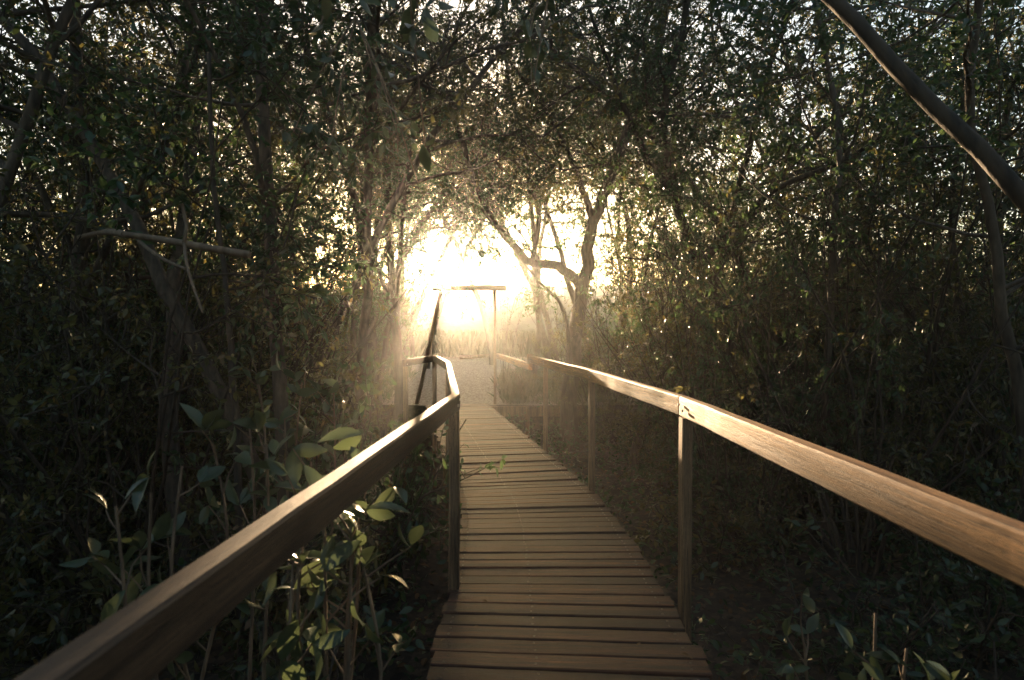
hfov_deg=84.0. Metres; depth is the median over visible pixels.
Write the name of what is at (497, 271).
sky
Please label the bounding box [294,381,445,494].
shrub
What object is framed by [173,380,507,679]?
shrub
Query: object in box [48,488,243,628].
shrub
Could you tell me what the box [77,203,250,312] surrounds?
broken branch
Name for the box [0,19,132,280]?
tree
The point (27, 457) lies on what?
shrub
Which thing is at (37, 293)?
shrub
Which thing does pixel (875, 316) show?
shrub
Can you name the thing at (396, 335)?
tree
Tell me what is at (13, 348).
shrub
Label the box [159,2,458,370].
tree
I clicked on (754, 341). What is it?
shrub
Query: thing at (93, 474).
shrub
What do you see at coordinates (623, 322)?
shrub
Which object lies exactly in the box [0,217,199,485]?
shrub
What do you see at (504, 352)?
shrub
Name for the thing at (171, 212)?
tree
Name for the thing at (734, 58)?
tree
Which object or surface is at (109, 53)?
tree
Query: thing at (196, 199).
tree
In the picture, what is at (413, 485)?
shrub
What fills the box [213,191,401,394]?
shrub
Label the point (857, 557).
shrub
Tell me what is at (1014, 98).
tree
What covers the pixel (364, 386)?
shrub
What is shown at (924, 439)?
shrub
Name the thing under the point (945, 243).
shrub
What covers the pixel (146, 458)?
shrub
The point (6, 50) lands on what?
tree
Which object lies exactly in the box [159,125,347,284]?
tree
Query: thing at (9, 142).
tree
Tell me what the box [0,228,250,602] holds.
shrub
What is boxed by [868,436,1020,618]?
shrub
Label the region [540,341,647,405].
shrub
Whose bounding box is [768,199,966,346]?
shrub
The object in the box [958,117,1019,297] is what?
tree
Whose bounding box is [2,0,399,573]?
tree
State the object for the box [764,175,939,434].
shrub
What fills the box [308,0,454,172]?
leafy branch
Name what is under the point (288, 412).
broadleaf plant
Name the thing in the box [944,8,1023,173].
tree
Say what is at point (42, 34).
tree
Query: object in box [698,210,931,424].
shrub
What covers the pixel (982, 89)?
tree
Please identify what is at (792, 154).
tree
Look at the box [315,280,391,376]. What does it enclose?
shrub
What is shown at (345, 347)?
shrub
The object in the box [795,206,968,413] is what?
shrub
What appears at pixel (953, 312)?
shrub
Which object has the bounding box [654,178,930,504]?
shrub
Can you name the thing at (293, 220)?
tree
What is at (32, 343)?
shrub
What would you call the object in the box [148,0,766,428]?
tree
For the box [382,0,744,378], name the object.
tree
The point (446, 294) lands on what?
tree
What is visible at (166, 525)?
broadleaf plant
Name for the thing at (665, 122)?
tree
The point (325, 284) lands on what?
shrub
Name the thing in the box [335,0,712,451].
tree
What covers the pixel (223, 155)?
tree
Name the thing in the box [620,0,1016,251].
tree
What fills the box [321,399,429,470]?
shrub
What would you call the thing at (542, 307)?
tree
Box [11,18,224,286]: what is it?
tree
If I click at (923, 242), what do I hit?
shrub
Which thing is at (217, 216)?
tree
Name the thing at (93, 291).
shrub
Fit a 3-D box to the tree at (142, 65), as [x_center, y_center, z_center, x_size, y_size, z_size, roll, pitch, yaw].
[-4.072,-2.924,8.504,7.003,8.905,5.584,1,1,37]
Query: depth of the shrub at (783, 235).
14.26 m
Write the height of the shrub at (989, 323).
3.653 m
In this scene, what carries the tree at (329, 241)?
on the ground at (736, 631)
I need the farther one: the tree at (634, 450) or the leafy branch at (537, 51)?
the tree at (634, 450)
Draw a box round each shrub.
[0,2,153,528]
[0,34,293,591]
[0,43,152,509]
[0,63,434,679]
[0,115,250,528]
[0,128,148,491]
[0,158,158,343]
[0,200,425,554]
[0,204,237,458]
[0,210,90,459]
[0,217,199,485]
[0,217,254,461]
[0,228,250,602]
[0,230,265,550]
[0,243,94,360]
[0,251,58,444]
[0,260,109,427]
[0,455,109,583]
[0,500,85,655]
[0,502,214,679]
[1,201,90,348]
[2,263,298,494]
[4,428,223,548]
[14,165,254,428]
[36,138,398,497]
[43,169,210,386]
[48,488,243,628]
[70,445,199,519]
[73,172,219,419]
[90,208,378,480]
[113,431,216,491]
[119,221,371,433]
[122,74,494,428]
[123,352,397,549]
[126,475,428,657]
[141,360,393,566]
[151,121,336,406]
[151,262,381,426]
[163,206,344,428]
[165,175,297,334]
[170,220,351,367]
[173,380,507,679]
[176,515,392,679]
[198,348,465,602]
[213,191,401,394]
[214,448,276,512]
[225,271,332,381]
[226,587,399,679]
[245,229,356,363]
[285,180,432,397]
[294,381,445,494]
[298,252,438,391]
[301,249,429,402]
[314,439,444,530]
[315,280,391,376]
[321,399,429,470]
[371,413,392,442]
[477,229,546,377]
[505,349,565,379]
[519,257,678,443]
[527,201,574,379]
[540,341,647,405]
[551,346,603,365]
[552,183,742,383]
[567,142,802,410]
[570,224,868,468]
[579,409,678,457]
[580,251,852,509]
[581,301,665,402]
[589,168,741,456]
[594,214,677,368]
[601,164,838,429]
[612,133,1023,580]
[614,281,792,429]
[618,177,790,388]
[621,473,809,582]
[622,162,945,561]
[626,291,677,370]
[631,286,693,383]
[636,88,1023,526]
[637,454,807,535]
[648,308,913,498]
[650,175,807,364]
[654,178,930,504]
[655,398,769,462]
[670,400,835,494]
[674,209,792,367]
[676,184,787,384]
[678,276,819,388]
[683,170,909,434]
[691,534,1011,679]
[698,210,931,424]
[700,304,1020,499]
[734,228,975,496]
[735,172,829,356]
[748,122,1020,442]
[755,151,1022,460]
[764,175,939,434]
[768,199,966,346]
[769,433,873,534]
[774,0,1023,566]
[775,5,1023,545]
[779,420,940,468]
[783,222,1023,386]
[783,458,1023,679]
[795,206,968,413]
[817,235,952,414]
[837,480,1000,583]
[844,237,1023,464]
[854,427,980,491]
[855,229,1023,481]
[861,201,1021,373]
[867,224,1023,436]
[868,173,1019,339]
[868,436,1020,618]
[875,74,1022,454]
[888,199,1023,489]
[892,613,997,679]
[905,219,1021,383]
[908,209,1022,428]
[922,446,1018,517]
[941,287,1023,450]
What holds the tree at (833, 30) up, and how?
on the ground at (736, 631)
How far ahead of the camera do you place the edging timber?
10.93 m
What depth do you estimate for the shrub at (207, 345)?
6.77 m
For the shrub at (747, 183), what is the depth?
11.76 m
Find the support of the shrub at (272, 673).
on the ground at (736, 631)
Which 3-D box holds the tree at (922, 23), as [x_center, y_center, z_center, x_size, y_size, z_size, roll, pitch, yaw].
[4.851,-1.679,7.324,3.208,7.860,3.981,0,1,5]
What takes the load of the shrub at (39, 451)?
on the ground at (736, 631)
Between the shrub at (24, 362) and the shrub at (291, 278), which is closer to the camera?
the shrub at (24, 362)
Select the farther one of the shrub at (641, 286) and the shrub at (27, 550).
the shrub at (641, 286)
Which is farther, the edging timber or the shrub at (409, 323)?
the shrub at (409, 323)
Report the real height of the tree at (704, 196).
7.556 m
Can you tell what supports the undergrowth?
on the ground at (736, 631)
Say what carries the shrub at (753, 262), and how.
on the ground at (736, 631)
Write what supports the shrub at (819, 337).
on the ground at (736, 631)
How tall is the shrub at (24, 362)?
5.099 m
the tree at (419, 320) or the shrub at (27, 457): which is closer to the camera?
the shrub at (27, 457)
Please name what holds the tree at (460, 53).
on the ground at (736, 631)
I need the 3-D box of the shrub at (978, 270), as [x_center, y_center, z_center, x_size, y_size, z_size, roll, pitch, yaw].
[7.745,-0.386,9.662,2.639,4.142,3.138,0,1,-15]
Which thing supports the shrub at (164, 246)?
on the ground at (736, 631)
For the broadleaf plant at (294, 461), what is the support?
on the ground at (736, 631)
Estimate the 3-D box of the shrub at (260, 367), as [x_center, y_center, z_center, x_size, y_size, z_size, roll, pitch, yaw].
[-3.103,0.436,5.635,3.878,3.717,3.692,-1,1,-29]
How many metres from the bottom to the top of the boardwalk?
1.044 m
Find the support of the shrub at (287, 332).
on the ground at (736, 631)
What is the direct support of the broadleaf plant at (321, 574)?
on the ground at (736, 631)
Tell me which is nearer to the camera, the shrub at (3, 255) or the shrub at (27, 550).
the shrub at (27, 550)
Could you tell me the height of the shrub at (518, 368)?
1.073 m
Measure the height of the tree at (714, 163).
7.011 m
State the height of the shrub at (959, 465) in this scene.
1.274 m
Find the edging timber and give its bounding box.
[491,406,581,434]
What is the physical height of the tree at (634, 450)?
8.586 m
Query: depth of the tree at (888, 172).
18.03 m
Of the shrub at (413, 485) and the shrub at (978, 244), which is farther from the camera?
the shrub at (978, 244)
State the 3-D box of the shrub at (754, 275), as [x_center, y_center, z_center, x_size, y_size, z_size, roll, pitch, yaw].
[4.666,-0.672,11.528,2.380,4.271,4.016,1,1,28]
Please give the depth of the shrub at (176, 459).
4.40 m
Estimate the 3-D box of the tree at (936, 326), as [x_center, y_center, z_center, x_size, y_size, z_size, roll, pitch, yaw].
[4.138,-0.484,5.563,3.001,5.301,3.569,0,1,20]
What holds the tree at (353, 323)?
on the ground at (736, 631)
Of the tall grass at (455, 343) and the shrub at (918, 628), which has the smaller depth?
the shrub at (918, 628)
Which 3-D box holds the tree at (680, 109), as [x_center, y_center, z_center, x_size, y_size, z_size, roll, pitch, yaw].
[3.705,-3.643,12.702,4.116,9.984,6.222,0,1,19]
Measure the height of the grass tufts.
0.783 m
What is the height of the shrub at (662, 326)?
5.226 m
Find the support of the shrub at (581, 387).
on the ground at (736, 631)
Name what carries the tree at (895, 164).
on the ground at (736, 631)
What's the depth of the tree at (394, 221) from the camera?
15.32 m
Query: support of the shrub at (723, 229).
on the ground at (736, 631)
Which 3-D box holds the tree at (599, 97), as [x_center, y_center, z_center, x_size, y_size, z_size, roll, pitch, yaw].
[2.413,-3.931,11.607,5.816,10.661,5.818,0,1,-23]
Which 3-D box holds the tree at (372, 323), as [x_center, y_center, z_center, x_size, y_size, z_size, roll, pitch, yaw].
[-1.174,-2.370,11.838,5.872,8.935,7.365,0,1,-16]
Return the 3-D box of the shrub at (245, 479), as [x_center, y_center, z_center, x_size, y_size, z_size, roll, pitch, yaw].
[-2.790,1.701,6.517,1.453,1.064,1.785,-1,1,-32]
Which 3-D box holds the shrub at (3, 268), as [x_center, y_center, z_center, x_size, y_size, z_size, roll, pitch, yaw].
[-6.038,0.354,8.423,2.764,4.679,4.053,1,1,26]
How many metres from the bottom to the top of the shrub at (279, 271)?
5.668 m
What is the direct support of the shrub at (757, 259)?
on the ground at (736, 631)
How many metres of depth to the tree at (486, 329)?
17.07 m
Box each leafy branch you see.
[282,16,418,181]
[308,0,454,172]
[489,0,559,107]
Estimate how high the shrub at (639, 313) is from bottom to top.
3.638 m
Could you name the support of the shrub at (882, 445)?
on the ground at (736, 631)
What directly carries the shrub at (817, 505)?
on the ground at (736, 631)
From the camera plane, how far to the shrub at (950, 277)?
8.20 m
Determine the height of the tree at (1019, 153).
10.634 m
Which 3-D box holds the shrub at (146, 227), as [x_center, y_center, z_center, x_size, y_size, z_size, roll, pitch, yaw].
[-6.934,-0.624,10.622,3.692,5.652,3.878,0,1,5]
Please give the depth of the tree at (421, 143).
16.08 m
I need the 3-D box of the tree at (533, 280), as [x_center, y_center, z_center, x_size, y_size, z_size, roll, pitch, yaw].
[1.490,-4.065,15.276,5.743,10.527,5.744,1,1,26]
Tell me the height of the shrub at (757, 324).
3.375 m
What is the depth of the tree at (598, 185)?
15.81 m
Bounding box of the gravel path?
[314,356,640,404]
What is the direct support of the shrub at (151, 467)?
on the ground at (736, 631)
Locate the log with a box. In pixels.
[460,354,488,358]
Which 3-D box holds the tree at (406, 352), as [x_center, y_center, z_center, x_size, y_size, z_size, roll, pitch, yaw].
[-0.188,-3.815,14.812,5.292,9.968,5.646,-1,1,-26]
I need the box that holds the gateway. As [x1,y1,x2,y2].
[415,284,505,403]
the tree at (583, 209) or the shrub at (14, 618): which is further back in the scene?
the tree at (583, 209)
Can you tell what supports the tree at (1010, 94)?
on the ground at (736, 631)
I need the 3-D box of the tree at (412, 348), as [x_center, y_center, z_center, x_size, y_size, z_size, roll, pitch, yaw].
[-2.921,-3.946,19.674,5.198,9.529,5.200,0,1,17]
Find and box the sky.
[0,0,1023,289]
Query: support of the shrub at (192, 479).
on the ground at (736, 631)
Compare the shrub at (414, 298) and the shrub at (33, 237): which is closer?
the shrub at (33, 237)
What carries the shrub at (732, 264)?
on the ground at (736, 631)
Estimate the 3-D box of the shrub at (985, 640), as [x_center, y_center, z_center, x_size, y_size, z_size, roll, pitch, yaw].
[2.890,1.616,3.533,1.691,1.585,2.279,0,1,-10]
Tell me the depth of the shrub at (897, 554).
5.04 m
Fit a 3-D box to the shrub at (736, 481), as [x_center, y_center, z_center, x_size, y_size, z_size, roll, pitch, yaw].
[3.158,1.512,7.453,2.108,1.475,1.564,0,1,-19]
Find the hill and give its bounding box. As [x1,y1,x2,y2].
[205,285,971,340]
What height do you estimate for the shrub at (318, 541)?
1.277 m
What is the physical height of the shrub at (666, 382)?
3.344 m
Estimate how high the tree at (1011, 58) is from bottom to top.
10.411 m
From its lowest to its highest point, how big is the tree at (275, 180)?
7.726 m
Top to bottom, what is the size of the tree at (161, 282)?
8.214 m
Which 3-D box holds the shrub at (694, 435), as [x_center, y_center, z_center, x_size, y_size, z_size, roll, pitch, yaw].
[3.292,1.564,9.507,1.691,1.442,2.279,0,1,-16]
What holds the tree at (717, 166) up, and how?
on the ground at (736, 631)
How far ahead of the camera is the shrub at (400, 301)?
11.64 m
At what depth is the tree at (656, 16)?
7.72 m
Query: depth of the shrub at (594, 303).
8.68 m
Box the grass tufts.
[321,358,641,405]
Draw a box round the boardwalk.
[425,403,712,679]
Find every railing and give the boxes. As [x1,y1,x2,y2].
[14,355,459,679]
[496,353,1023,642]
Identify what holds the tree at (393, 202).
on the ground at (736, 631)
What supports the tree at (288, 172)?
on the ground at (736, 631)
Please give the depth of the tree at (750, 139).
6.75 m
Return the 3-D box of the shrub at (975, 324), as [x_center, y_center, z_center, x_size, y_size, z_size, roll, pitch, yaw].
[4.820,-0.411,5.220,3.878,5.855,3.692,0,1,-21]
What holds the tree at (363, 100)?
on the ground at (736, 631)
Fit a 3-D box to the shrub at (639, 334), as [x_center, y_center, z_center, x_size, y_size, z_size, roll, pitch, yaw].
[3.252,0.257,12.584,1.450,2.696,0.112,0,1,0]
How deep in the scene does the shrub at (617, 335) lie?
11.19 m
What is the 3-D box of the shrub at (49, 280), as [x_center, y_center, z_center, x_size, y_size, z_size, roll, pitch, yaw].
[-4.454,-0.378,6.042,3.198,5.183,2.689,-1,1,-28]
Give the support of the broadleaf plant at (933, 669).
on the ground at (736, 631)
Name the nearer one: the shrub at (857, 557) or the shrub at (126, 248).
the shrub at (857, 557)
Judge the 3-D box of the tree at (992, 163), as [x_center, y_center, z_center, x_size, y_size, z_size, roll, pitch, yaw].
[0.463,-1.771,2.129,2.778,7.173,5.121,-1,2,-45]
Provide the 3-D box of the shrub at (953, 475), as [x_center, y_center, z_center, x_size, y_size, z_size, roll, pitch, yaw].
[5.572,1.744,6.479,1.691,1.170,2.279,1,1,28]
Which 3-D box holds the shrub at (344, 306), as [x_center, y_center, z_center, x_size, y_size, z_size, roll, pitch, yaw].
[-2.478,-0.643,7.450,4.606,5.555,2.730,0,1,16]
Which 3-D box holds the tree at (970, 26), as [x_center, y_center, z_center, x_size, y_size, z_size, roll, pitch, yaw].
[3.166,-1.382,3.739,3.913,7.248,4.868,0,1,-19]
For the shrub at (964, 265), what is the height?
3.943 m
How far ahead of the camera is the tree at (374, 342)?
8.90 m
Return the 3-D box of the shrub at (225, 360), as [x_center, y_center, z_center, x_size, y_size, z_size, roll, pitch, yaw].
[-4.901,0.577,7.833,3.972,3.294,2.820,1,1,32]
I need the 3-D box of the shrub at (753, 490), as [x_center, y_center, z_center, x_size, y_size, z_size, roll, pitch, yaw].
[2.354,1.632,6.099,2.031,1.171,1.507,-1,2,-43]
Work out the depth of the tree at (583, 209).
13.34 m
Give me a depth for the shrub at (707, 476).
5.44 m
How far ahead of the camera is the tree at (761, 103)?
5.56 m
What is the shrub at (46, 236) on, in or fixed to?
on the ground at (736, 631)
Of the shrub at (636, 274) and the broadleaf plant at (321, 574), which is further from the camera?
the shrub at (636, 274)
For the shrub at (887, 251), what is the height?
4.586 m
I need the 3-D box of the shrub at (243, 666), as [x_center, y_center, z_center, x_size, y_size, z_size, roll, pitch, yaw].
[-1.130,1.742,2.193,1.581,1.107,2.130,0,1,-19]
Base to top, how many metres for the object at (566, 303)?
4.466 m
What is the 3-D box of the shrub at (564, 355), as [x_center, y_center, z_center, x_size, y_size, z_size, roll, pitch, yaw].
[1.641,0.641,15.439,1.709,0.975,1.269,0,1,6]
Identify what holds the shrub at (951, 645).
on the ground at (736, 631)
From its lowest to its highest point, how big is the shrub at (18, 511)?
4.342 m
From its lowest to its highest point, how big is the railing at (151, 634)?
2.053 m
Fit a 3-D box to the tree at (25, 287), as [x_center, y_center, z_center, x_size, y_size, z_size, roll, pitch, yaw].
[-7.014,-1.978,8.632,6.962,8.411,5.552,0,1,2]
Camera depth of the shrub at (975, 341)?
7.63 m
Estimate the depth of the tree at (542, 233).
17.69 m
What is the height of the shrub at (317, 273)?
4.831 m
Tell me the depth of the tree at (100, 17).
14.65 m
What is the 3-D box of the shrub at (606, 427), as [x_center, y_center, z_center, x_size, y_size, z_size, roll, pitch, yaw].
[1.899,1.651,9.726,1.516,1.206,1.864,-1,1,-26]
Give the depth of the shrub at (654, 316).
12.69 m
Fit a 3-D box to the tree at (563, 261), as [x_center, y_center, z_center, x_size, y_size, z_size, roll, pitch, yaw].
[0.219,-2.999,13.819,7.284,8.837,5.808,0,1,0]
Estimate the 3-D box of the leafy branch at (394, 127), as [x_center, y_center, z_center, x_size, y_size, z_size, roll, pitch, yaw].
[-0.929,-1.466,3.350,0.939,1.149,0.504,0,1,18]
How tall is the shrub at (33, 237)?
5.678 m
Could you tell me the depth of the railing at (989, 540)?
1.72 m
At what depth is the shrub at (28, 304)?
7.32 m
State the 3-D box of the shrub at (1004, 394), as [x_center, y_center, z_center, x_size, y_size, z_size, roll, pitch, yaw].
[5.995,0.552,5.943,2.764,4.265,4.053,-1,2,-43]
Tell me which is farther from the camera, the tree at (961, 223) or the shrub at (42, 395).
the tree at (961, 223)
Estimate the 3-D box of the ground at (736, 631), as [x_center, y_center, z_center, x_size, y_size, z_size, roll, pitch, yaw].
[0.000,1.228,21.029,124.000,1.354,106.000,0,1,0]
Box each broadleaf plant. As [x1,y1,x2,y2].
[58,402,293,679]
[203,409,407,679]
[225,345,348,663]
[248,446,423,679]
[776,587,968,679]
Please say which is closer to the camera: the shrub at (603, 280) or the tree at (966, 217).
the tree at (966, 217)
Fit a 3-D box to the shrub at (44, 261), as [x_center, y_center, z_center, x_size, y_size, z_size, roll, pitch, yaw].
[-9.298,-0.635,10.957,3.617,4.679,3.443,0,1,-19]
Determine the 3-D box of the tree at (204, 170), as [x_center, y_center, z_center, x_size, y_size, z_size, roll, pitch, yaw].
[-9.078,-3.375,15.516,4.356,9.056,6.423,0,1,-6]
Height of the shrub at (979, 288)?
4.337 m
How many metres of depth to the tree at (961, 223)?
14.84 m
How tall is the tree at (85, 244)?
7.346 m
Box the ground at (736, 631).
[0,351,1023,679]
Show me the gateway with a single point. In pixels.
(494, 288)
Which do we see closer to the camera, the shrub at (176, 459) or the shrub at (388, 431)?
the shrub at (176, 459)
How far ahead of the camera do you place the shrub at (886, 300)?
7.74 m
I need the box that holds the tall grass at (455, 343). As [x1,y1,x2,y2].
[315,328,656,357]
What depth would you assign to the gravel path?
13.91 m
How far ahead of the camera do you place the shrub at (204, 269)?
7.42 m
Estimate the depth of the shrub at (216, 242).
11.44 m
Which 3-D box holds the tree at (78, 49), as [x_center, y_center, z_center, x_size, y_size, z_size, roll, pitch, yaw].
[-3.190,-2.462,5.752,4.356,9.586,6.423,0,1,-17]
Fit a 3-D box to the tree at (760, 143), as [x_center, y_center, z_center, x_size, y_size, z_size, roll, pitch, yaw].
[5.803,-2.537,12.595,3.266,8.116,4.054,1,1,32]
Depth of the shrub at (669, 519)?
5.33 m
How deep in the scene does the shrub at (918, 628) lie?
3.35 m
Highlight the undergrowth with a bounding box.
[0,398,1023,679]
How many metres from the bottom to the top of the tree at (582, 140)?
7.892 m
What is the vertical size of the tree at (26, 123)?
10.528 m
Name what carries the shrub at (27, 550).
on the ground at (736, 631)
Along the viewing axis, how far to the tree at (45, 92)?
11.14 m
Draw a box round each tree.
[0,0,45,140]
[0,0,119,203]
[0,0,225,524]
[0,0,236,260]
[0,0,324,584]
[0,0,376,573]
[0,0,382,333]
[0,0,419,514]
[0,0,420,605]
[0,2,277,464]
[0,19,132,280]
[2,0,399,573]
[2,16,111,251]
[5,1,309,455]
[5,2,296,393]
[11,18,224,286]
[12,0,384,664]
[13,1,385,229]
[29,0,485,375]
[37,0,199,231]
[99,0,504,405]
[134,58,241,252]
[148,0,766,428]
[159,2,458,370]
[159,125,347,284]
[168,99,373,370]
[214,131,350,243]
[219,0,663,428]
[219,107,376,286]
[222,1,508,443]
[246,113,384,410]
[274,0,509,384]
[278,0,512,345]
[282,27,527,468]
[289,0,538,441]
[291,7,493,364]
[317,80,446,325]
[331,2,608,414]
[332,96,437,333]
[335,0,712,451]
[338,135,492,357]
[349,0,571,359]
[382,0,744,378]
[384,2,610,358]
[416,16,669,401]
[427,84,586,368]
[434,0,816,430]
[435,9,661,369]
[455,0,796,369]
[477,48,647,359]
[510,0,1023,465]
[516,45,690,363]
[532,11,856,271]
[543,12,821,443]
[544,51,691,355]
[565,0,1023,447]
[574,0,788,368]
[606,0,1023,477]
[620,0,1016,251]
[630,0,1015,540]
[636,136,779,313]
[649,88,810,387]
[649,107,799,288]
[654,0,1023,648]
[691,67,883,277]
[698,36,830,347]
[714,0,1023,513]
[743,0,1023,437]
[761,0,1023,403]
[761,36,1021,284]
[775,0,1017,216]
[783,0,1023,471]
[799,127,988,258]
[821,0,1023,213]
[871,5,1023,230]
[885,0,1023,269]
[921,36,1023,276]
[925,103,1023,261]
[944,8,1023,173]
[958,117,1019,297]
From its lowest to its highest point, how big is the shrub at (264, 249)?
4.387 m
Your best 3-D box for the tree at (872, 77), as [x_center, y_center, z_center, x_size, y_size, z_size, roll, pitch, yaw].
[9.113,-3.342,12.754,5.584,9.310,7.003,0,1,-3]
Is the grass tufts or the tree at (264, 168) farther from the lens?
the grass tufts

